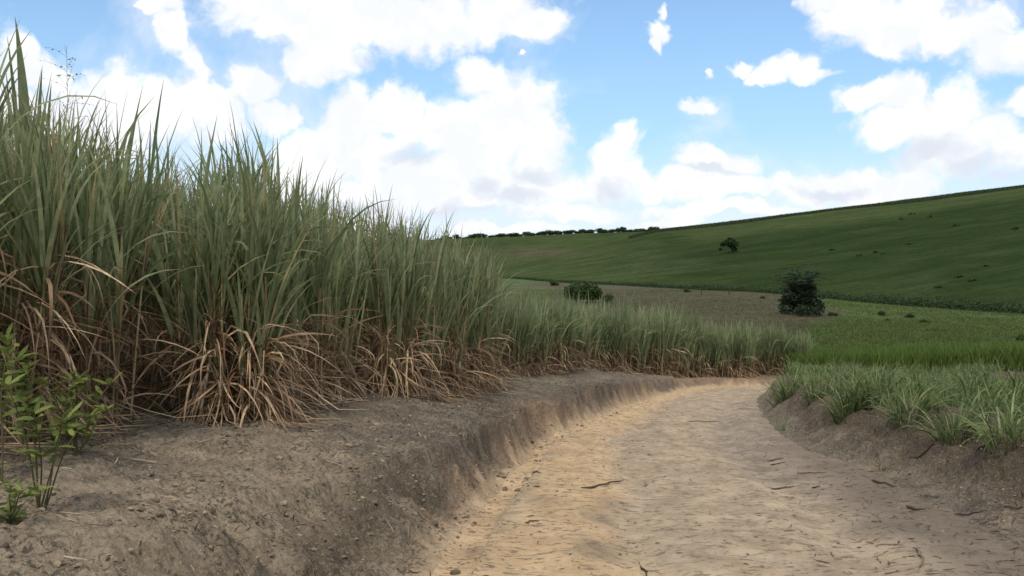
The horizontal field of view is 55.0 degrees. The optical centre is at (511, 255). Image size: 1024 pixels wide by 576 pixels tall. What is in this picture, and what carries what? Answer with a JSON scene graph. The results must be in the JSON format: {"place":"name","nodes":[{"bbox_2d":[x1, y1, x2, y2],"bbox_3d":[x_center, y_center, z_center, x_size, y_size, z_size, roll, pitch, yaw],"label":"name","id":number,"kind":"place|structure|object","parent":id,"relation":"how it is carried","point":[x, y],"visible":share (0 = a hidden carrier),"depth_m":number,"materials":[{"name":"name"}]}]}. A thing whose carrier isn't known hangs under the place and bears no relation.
{"place":"outdoors","nodes":[
{"label":"outdoors","id":0,"kind":"place"},
{"bbox_2d":[0,278,1023,575],"bbox_3d":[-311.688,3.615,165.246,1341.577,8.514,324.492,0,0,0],"label":"ground","id":1,"kind":"structure","parent":0,"point":[160,550],"depth_m":9.56,"materials":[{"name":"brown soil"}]},
{"bbox_2d":[0,343,35,481],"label":"leafy weed","id":2,"kind":"object","parent":1,"relation":"on","point":[6,352],"visible":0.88,"depth_m":6.82,"materials":[{"name":"green plant"}]},
{"bbox_2d":[0,323,46,462],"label":"leafy weed","id":3,"kind":"object","parent":1,"relation":"on","point":[6,339],"visible":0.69,"depth_m":7.45,"materials":[{"name":"green plant"}]},
{"bbox_2d":[0,473,54,523],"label":"leafy weed","id":4,"kind":"object","parent":1,"relation":"on","point":[12,508],"visible":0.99,"depth_m":5.50,"materials":[{"name":"green plant"}]},
{"bbox_2d":[0,92,65,429],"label":"sugarcane clump","id":5,"kind":"object","parent":1,"relation":"on","point":[1,210],"visible":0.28,"depth_m":8.19,"materials":[{"name":"green plant"}]},
{"bbox_2d":[0,18,81,363],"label":"sugarcane clump","id":6,"kind":"object","parent":1,"relation":"on","point":[22,85],"visible":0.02,"depth_m":11.64,"materials":[{"name":"plant"}]},
{"bbox_2d":[0,369,100,510],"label":"leafy weed","id":7,"kind":"object","parent":1,"relation":"on","point":[33,454],"visible":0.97,"depth_m":5.97,"materials":[{"name":"green plant"}]},
{"bbox_2d":[0,21,117,453],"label":"sugarcane clump","id":8,"kind":"object","parent":1,"relation":"on","point":[18,444],"visible":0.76,"depth_m":7.54,"materials":[{"name":"green plant"}]},
{"bbox_2d":[0,87,141,415],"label":"sugarcane clump","id":9,"kind":"object","parent":1,"relation":"on","point":[67,135],"visible":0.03,"depth_m":10.15,"materials":[{"name":"plant"}]},
{"bbox_2d":[0,72,151,438],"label":"sugarcane clump","id":10,"kind":"object","parent":1,"relation":"on","point":[12,214],"visible":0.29,"depth_m":8.82,"materials":[{"name":"green plant"}]},
{"bbox_2d":[34,371,122,455],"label":"leafy weed","id":11,"kind":"object","parent":1,"relation":"on","point":[103,408],"visible":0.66,"depth_m":7.65,"materials":[{"name":"green plant"}]},
{"bbox_2d":[0,73,156,448],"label":"sugarcane clump","id":12,"kind":"object","parent":1,"relation":"on","point":[40,238],"visible":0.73,"depth_m":8.20,"materials":[{"name":"green plant"}]},
{"bbox_2d":[1,117,169,407],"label":"sugarcane clump","id":13,"kind":"object","parent":1,"relation":"on","point":[72,341],"visible":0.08,"depth_m":10.60,"materials":[{"name":"plant"}]},
{"bbox_2d":[1,101,185,398],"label":"sugarcane clump","id":14,"kind":"object","parent":1,"relation":"on","point":[99,147],"visible":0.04,"depth_m":10.78,"materials":[{"name":"green plant"}]},
{"bbox_2d":[0,103,216,446],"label":"sugarcane clump","id":15,"kind":"object","parent":1,"relation":"on","point":[87,226],"visible":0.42,"depth_m":9.27,"materials":[{"name":"green plant"}]},
{"bbox_2d":[61,101,196,389],"bbox_3d":[-4.900,-0.125,11.522,2.074,3.561,2.009,0,0,23],"label":"sugarcane clump","id":16,"kind":"object","parent":1,"relation":"on","point":[135,263],"visible":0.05,"depth_m":11.51,"materials":[{"name":"green plant"}]},
{"bbox_2d":[39,72,226,424],"bbox_3d":[-4.005,-0.119,10.088,2.554,3.681,2.315,3,0,44],"label":"sugarcane clump","id":17,"kind":"object","parent":1,"relation":"on","point":[118,205],"visible":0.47,"depth_m":9.94,"materials":[{"name":"green plant"}]},
{"bbox_2d":[102,123,197,375],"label":"sugarcane clump","id":18,"kind":"object","parent":1,"relation":"on","point":[159,281],"visible":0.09,"depth_m":12.97,"materials":[{"name":"green plant"}]},
{"bbox_2d":[105,139,208,376],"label":"sugarcane clump","id":19,"kind":"object","parent":1,"relation":"on","point":[153,334],"visible":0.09,"depth_m":13.55,"materials":[{"name":"green plant"}]},
{"bbox_2d":[120,139,209,383],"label":"sugarcane clump","id":20,"kind":"object","parent":1,"relation":"on","point":[154,279],"visible":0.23,"depth_m":12.37,"materials":[{"name":"green plant"}]},
{"bbox_2d":[103,113,315,427],"bbox_3d":[-3.465,0.132,11.035,2.674,3.465,2.594,0,0,-37],"label":"sugarcane clump","id":21,"kind":"object","parent":1,"relation":"on","point":[202,273],"visible":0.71,"depth_m":10.81,"materials":[{"name":"plant"}]},
{"bbox_2d":[135,157,289,400],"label":"sugarcane clump","id":22,"kind":"object","parent":1,"relation":"on","point":[171,256],"visible":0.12,"depth_m":11.92,"materials":[{"name":"green plant"}]},
{"bbox_2d":[151,98,289,369],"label":"sugarcane clump","id":23,"kind":"object","parent":1,"relation":"on","point":[223,180],"visible":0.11,"depth_m":12.87,"materials":[{"name":"green plant"}]},
{"bbox_2d":[126,126,348,433],"bbox_3d":[-2.941,0.214,11.101,2.581,3.409,2.618,1,0,21],"label":"sugarcane clump","id":24,"kind":"object","parent":1,"relation":"on","point":[259,334],"visible":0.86,"depth_m":10.88,"materials":[{"name":"plant"}]},
{"bbox_2d":[159,144,331,405],"bbox_3d":[-3.272,0.224,12.366,2.130,3.289,2.550,0,0,-40],"label":"sugarcane clump","id":25,"kind":"object","parent":1,"relation":"on","point":[259,171],"visible":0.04,"depth_m":12.17,"materials":[{"name":"plant"}]},
{"bbox_2d":[182,132,343,390],"bbox_3d":[-3.429,0.104,13.243,2.202,3.550,2.420,0,0,-44],"label":"sugarcane clump","id":26,"kind":"object","parent":1,"relation":"on","point":[252,163],"visible":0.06,"depth_m":13.06,"materials":[{"name":"green plant"}]},
{"bbox_2d":[161,125,369,414],"bbox_3d":[-3.058,0.188,12.003,2.697,3.511,2.658,-1,0,-2],"label":"sugarcane clump","id":27,"kind":"object","parent":1,"relation":"on","point":[293,217],"visible":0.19,"depth_m":11.87,"materials":[{"name":"green plant"}]},
{"bbox_2d":[190,121,349,395],"bbox_3d":[-3.649,0.046,14.039,2.103,3.991,2.661,0,0,-32],"label":"sugarcane clump","id":28,"kind":"object","parent":1,"relation":"on","point":[261,149],"visible":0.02,"depth_m":13.95,"materials":[{"name":"green plant"}]},
{"bbox_2d":[0,375,600,575],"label":"dirt crumbs","id":29,"kind":"object","parent":1,"relation":"on","point":[140,507],"visible":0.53,"depth_m":7.96,"materials":[{"name":"brown soil"}]},
{"bbox_2d":[0,372,614,575],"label":"straw litter","id":30,"kind":"object","parent":1,"relation":"on","point":[261,529],"visible":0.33,"depth_m":8.84,"materials":[{"name":"brown plant"}]},
{"bbox_2d":[276,167,389,389],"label":"sugarcane clump","id":31,"kind":"object","parent":1,"relation":"on","point":[323,214],"visible":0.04,"depth_m":15.09,"materials":[{"name":"green plant"}]},
{"bbox_2d":[298,172,369,375],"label":"sugarcane clump","id":32,"kind":"object","parent":1,"relation":"on","point":[305,195],"visible":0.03,"depth_m":16.99,"materials":[{"name":"green plant"}]},
{"bbox_2d":[274,165,394,414],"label":"sugarcane clump","id":33,"kind":"object","parent":1,"relation":"on","point":[318,287],"visible":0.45,"depth_m":13.00,"materials":[{"name":"plant"}]},
{"bbox_2d":[298,183,393,384],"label":"sugarcane clump","id":34,"kind":"object","parent":1,"relation":"on","point":[333,215],"visible":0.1,"depth_m":15.93,"materials":[{"name":"plant"}]},
{"bbox_2d":[299,198,395,387],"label":"sugarcane clump","id":35,"kind":"object","parent":1,"relation":"on","point":[351,269],"visible":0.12,"depth_m":16.26,"materials":[{"name":"green plant"}]},
{"bbox_2d":[285,173,417,405],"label":"sugarcane clump","id":36,"kind":"object","parent":1,"relation":"on","point":[337,259],"visible":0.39,"depth_m":14.39,"materials":[{"name":"plant"}]},
{"bbox_2d":[335,198,409,377],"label":"sugarcane clump","id":37,"kind":"object","parent":1,"relation":"on","point":[359,317],"visible":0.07,"depth_m":17.92,"materials":[{"name":"green plant"}]},
{"bbox_2d":[348,201,410,384],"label":"sugarcane clump","id":38,"kind":"object","parent":1,"relation":"on","point":[392,277],"visible":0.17,"depth_m":17.14,"materials":[{"name":"plant"}]},
{"bbox_2d":[337,184,460,401],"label":"sugarcane clump","id":39,"kind":"object","parent":1,"relation":"on","point":[407,282],"visible":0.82,"depth_m":15.57,"materials":[{"name":"green plant"}]},
{"bbox_2d":[360,209,456,382],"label":"sugarcane clump","id":40,"kind":"object","parent":1,"relation":"on","point":[410,256],"visible":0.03,"depth_m":18.25,"materials":[{"name":"green plant"}]},
{"bbox_2d":[353,205,479,401],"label":"sugarcane clump","id":41,"kind":"object","parent":1,"relation":"on","point":[428,315],"visible":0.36,"depth_m":16.74,"materials":[{"name":"green plant"}]},
{"bbox_2d":[413,219,520,402],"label":"sugarcane clump","id":42,"kind":"object","parent":1,"relation":"on","point":[464,295],"visible":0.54,"depth_m":17.99,"materials":[{"name":"green plant"}]},
{"bbox_2d":[421,224,539,392],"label":"sugarcane clump","id":43,"kind":"object","parent":1,"relation":"on","point":[472,300],"visible":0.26,"depth_m":19.68,"materials":[{"name":"green plant"}]},
{"bbox_2d":[447,237,528,395],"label":"sugarcane clump","id":44,"kind":"object","parent":1,"relation":"on","point":[487,330],"visible":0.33,"depth_m":20.25,"materials":[{"name":"green plant"}]},
{"bbox_2d":[451,235,528,377],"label":"sugarcane clump","id":45,"kind":"object","parent":1,"relation":"on","point":[486,254],"visible":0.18,"depth_m":23.63,"materials":[{"name":"green plant"}]},
{"bbox_2d":[465,244,522,372],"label":"sugarcane clump","id":46,"kind":"object","parent":1,"relation":"on","point":[500,268],"visible":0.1,"depth_m":24.87,"materials":[{"name":"green plant"}]},
{"bbox_2d":[365,384,625,575],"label":"bank lumps","id":47,"kind":"object","parent":1,"relation":"on","point":[394,566],"visible":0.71,"depth_m":11.81,"materials":[{"name":"brown soil"}]},
{"bbox_2d":[469,247,525,378],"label":"sugarcane clump","id":48,"kind":"object","parent":1,"relation":"on","point":[488,269],"visible":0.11,"depth_m":22.95,"materials":[{"name":"green plant"}]},
{"bbox_2d":[496,296,538,376],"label":"sugarcane clump","id":49,"kind":"object","parent":1,"relation":"on","point":[518,339],"visible":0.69,"depth_m":26.43,"materials":[{"name":"plant"}]},
{"bbox_2d":[499,290,550,377],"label":"sugarcane clump","id":50,"kind":"object","parent":1,"relation":"on","point":[527,341],"visible":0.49,"depth_m":26.90,"materials":[{"name":"plant"}]},
{"bbox_2d":[506,292,549,374],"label":"sugarcane clump","id":51,"kind":"object","parent":1,"relation":"on","point":[532,337],"visible":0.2,"depth_m":27.83,"materials":[{"name":"green plant"}]},
{"bbox_2d":[512,280,548,368],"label":"sugarcane clump","id":52,"kind":"object","parent":1,"relation":"on","point":[530,303],"visible":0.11,"depth_m":29.10,"materials":[{"name":"green plant"}]},
{"bbox_2d":[518,291,564,374],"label":"sugarcane clump","id":53,"kind":"object","parent":1,"relation":"on","point":[549,336],"visible":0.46,"depth_m":28.66,"materials":[{"name":"green plant"}]},
{"bbox_2d":[522,299,561,375],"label":"sugarcane clump","id":54,"kind":"object","parent":1,"relation":"on","point":[537,338],"visible":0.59,"depth_m":28.28,"materials":[{"name":"green plant"}]},
{"bbox_2d":[531,294,569,373],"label":"sugarcane clump","id":55,"kind":"object","parent":1,"relation":"on","point":[548,306],"visible":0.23,"depth_m":30.32,"materials":[{"name":"green plant"}]},
{"bbox_2d":[538,289,586,372],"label":"sugarcane clump","id":56,"kind":"object","parent":1,"relation":"on","point":[562,333],"visible":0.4,"depth_m":30.48,"materials":[{"name":"plant"}]},
{"bbox_2d":[542,298,587,370],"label":"sugarcane clump","id":57,"kind":"object","parent":1,"relation":"on","point":[569,352],"visible":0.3,"depth_m":31.70,"materials":[{"name":"green plant"}]},
{"bbox_2d":[548,289,588,370],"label":"sugarcane clump","id":58,"kind":"object","parent":1,"relation":"on","point":[570,336],"visible":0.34,"depth_m":31.41,"materials":[{"name":"green plant"}]},
{"bbox_2d":[566,294,608,369],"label":"sugarcane clump","id":59,"kind":"object","parent":1,"relation":"on","point":[585,332],"visible":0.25,"depth_m":34.78,"materials":[{"name":"green plant"}]},
{"bbox_2d":[566,295,609,369],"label":"sugarcane clump","id":60,"kind":"object","parent":1,"relation":"on","point":[586,337],"visible":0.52,"depth_m":33.83,"materials":[{"name":"green plant"}]},
{"bbox_2d":[563,282,613,302],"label":"shrub mound","id":61,"kind":"object","parent":1,"relation":"on","point":[594,291],"visible":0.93,"depth_m":144.76,"materials":[{"name":"green plant"}]},
{"bbox_2d":[573,290,609,369],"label":"sugarcane clump","id":62,"kind":"object","parent":1,"relation":"on","point":[592,332],"visible":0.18,"depth_m":36.28,"materials":[{"name":"green plant"}]},
{"bbox_2d":[579,306,607,371],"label":"sugarcane clump","id":63,"kind":"object","parent":1,"relation":"on","point":[599,352],"visible":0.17,"depth_m":36.63,"materials":[{"name":"green plant"}]},
{"bbox_2d":[583,304,624,372],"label":"sugarcane clump","id":64,"kind":"object","parent":1,"relation":"on","point":[607,335],"visible":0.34,"depth_m":37.16,"materials":[{"name":"green plant"}]},
{"bbox_2d":[587,293,631,373],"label":"sugarcane clump","id":65,"kind":"object","parent":1,"relation":"on","point":[609,316],"visible":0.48,"depth_m":37.62,"materials":[{"name":"green plant"}]},
{"bbox_2d":[601,303,643,373],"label":"sugarcane clump","id":66,"kind":"object","parent":1,"relation":"on","point":[624,342],"visible":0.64,"depth_m":37.92,"materials":[{"name":"green plant"}]},
{"bbox_2d":[612,293,650,372],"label":"sugarcane clump","id":67,"kind":"object","parent":1,"relation":"on","point":[638,335],"visible":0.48,"depth_m":40.05,"materials":[{"name":"green plant"}]},
{"bbox_2d":[619,303,656,373],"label":"sugarcane clump","id":68,"kind":"object","parent":1,"relation":"on","point":[644,353],"visible":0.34,"depth_m":40.76,"materials":[{"name":"green plant"}]},
{"bbox_2d":[634,302,674,374],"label":"sugarcane clump","id":69,"kind":"object","parent":1,"relation":"on","point":[649,342],"visible":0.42,"depth_m":41.63,"materials":[{"name":"green plant"}]},
{"bbox_2d":[496,289,813,376],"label":"sugarcane field","id":70,"kind":"structure","parent":1,"relation":"on","point":[649,317],"depth_m":46.54,"materials":[{"name":"plant"}]},
{"bbox_2d":[636,301,683,375],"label":"sugarcane clump","id":71,"kind":"object","parent":1,"relation":"on","point":[653,337],"visible":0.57,"depth_m":41.91,"materials":[{"name":"green plant"}]},
{"bbox_2d":[641,295,685,377],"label":"sugarcane clump","id":72,"kind":"object","parent":1,"relation":"on","point":[669,343],"visible":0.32,"depth_m":42.53,"materials":[{"name":"green plant"}]},
{"bbox_2d":[656,300,690,376],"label":"sugarcane clump","id":73,"kind":"object","parent":1,"relation":"on","point":[679,333],"visible":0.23,"depth_m":43.26,"materials":[{"name":"green plant"}]},
{"bbox_2d":[671,320,703,377],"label":"sugarcane clump","id":74,"kind":"object","parent":1,"relation":"on","point":[689,349],"visible":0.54,"depth_m":43.82,"materials":[{"name":"green plant"}]},
{"bbox_2d":[668,312,706,377],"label":"sugarcane clump","id":75,"kind":"object","parent":1,"relation":"on","point":[685,350],"visible":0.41,"depth_m":43.91,"materials":[{"name":"green plant"}]},
{"bbox_2d":[679,305,711,377],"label":"sugarcane clump","id":76,"kind":"object","parent":1,"relation":"on","point":[701,353],"visible":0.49,"depth_m":44.76,"materials":[{"name":"green plant"}]},
{"bbox_2d":[678,305,715,376],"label":"sugarcane clump","id":77,"kind":"object","parent":1,"relation":"on","point":[698,347],"visible":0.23,"depth_m":45.55,"materials":[{"name":"green plant"}]},
{"bbox_2d":[691,313,721,376],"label":"sugarcane clump","id":78,"kind":"object","parent":1,"relation":"on","point":[709,352],"visible":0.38,"depth_m":45.73,"materials":[{"name":"green plant"}]},
{"bbox_2d":[701,319,733,377],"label":"sugarcane clump","id":79,"kind":"object","parent":1,"relation":"on","point":[718,348],"visible":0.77,"depth_m":46.18,"materials":[{"name":"green plant"}]},
{"bbox_2d":[709,321,742,377],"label":"sugarcane clump","id":80,"kind":"object","parent":1,"relation":"on","point":[729,348],"visible":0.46,"depth_m":46.83,"materials":[{"name":"green plant"}]},
{"bbox_2d":[722,315,759,378],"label":"sugarcane clump","id":81,"kind":"object","parent":1,"relation":"on","point":[742,346],"visible":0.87,"depth_m":47.09,"materials":[{"name":"green plant"}]},
{"bbox_2d":[730,317,763,376],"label":"sugarcane clump","id":82,"kind":"object","parent":1,"relation":"on","point":[753,347],"visible":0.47,"depth_m":47.67,"materials":[{"name":"green plant"}]},
{"bbox_2d":[731,329,763,377],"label":"sugarcane clump","id":83,"kind":"object","parent":1,"relation":"on","point":[751,354],"visible":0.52,"depth_m":47.45,"materials":[{"name":"green plant"}]},
{"bbox_2d":[497,288,1023,350],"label":"meadow grass","id":84,"kind":"structure","parent":1,"relation":"on","point":[902,326],"depth_m":95.77,"materials":[{"name":"green plant"}]},
{"bbox_2d":[499,276,1023,313],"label":"undergrowth","id":85,"kind":"object","parent":1,"relation":"on","point":[992,307],"visible":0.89,"depth_m":158.70,"materials":[{"name":"green plant"}]},
{"bbox_2d":[752,317,783,375],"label":"sugarcane clump","id":86,"kind":"object","parent":1,"relation":"on","point":[769,349],"visible":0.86,"depth_m":48.91,"materials":[{"name":"green plant"}]},
{"bbox_2d":[760,318,785,373],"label":"sugarcane clump","id":87,"kind":"object","parent":1,"relation":"on","point":[776,365],"visible":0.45,"depth_m":49.47,"materials":[{"name":"green plant"}]},
{"bbox_2d":[762,320,796,374],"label":"sugarcane clump","id":88,"kind":"object","parent":1,"relation":"on","point":[783,341],"visible":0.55,"depth_m":49.38,"materials":[{"name":"green plant"}]},
{"bbox_2d":[756,365,807,407],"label":"grass tussock","id":89,"kind":"object","parent":1,"relation":"on","point":[783,393],"depth_m":24.66,"materials":[{"name":"green plant"}]},
{"bbox_2d":[769,264,829,316],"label":"palm shrub","id":90,"kind":"object","parent":1,"relation":"on","point":[799,296],"visible":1,"depth_m":119.89,"materials":[{"name":"green plant"}]},
{"bbox_2d":[786,368,848,404],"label":"grass tussock","id":91,"kind":"object","parent":1,"relation":"on","point":[812,387],"depth_m":21.76,"materials":[{"name":"green plant"}]},
{"bbox_2d":[809,373,894,424],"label":"grass tussock","id":92,"kind":"object","parent":1,"relation":"on","point":[849,403],"depth_m":17.47,"materials":[{"name":"green plant"}]},
{"bbox_2d":[835,359,910,409],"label":"grass tussock","id":93,"kind":"object","parent":1,"relation":"on","point":[868,383],"depth_m":17.47,"materials":[{"name":"green plant"}]},
{"bbox_2d":[765,378,1023,514],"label":"dead weeds","id":94,"kind":"object","parent":1,"relation":"on","point":[875,431],"visible":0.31,"depth_m":14.12,"materials":[{"name":"brown plant"}]},
{"bbox_2d":[779,339,1023,373],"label":"tall grass","id":95,"kind":"structure","parent":1,"relation":"on","point":[1008,354],"depth_m":45.39,"materials":[{"name":"green plant"}]},
{"bbox_2d":[862,371,959,430],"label":"grass tussock","id":96,"kind":"object","parent":1,"relation":"on","point":[929,406],"depth_m":14.54,"materials":[{"name":"green plant"}]},
{"bbox_2d":[894,385,1006,445],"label":"grass tussock","id":97,"kind":"object","parent":1,"relation":"on","point":[946,432],"depth_m":12.88,"materials":[{"name":"green plant"}]},
{"bbox_2d":[949,381,1023,457],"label":"grass tussock","id":98,"kind":"object","parent":1,"relation":"on","point":[1011,428],"depth_m":11.33,"materials":[{"name":"green plant"}]},
{"bbox_2d":[0,0,1023,239],"label":"sky","id":99,"kind":"structure","parent":0,"point":[508,116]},
{"bbox_2d":[506,289,850,335],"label":"dry meadow grass","id":100,"kind":"structure","parent":0,"point":[738,309],"depth_m":131.99,"materials":[{"name":"green plant"}]},
{"bbox_2d":[411,188,1023,313],"bbox_3d":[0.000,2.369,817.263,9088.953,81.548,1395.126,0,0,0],"label":"hillside","id":101,"kind":"structure","parent":0,"point":[941,251],"depth_m":250.95,"materials":[{"name":"grass"},{"name":"green plant"}]},
{"bbox_2d":[628,184,1023,238],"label":"ridge crop","id":102,"kind":"object","parent":101,"relation":"on","point":[901,201],"visible":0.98,"depth_m":391.61,"materials":[{"name":"green plant"}]},
{"bbox_2d":[431,386,1023,575],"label":"dirt road","id":103,"kind":"structure","parent":0,"point":[676,505],"depth_m":10.14,"materials":[{"name":"beige soil"}]},
{"bbox_2d":[387,388,1023,574],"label":"road crumbs","id":104,"kind":"object","parent":103,"relation":"on","point":[636,546],"visible":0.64,"depth_m":11.15,"materials":[{"name":"brown soil"}]},
{"bbox_2d":[412,398,1023,575],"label":"leaf litter","id":105,"kind":"object","parent":103,"relation":"on","point":[839,515],"visible":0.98,"depth_m":9.44,"materials":[{"name":"brown plant"}]},
{"bbox_2d":[774,357,1023,425],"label":"grass","id":106,"kind":"structure","parent":0,"point":[965,387],"depth_m":18.19,"materials":[{"name":"green plant"}]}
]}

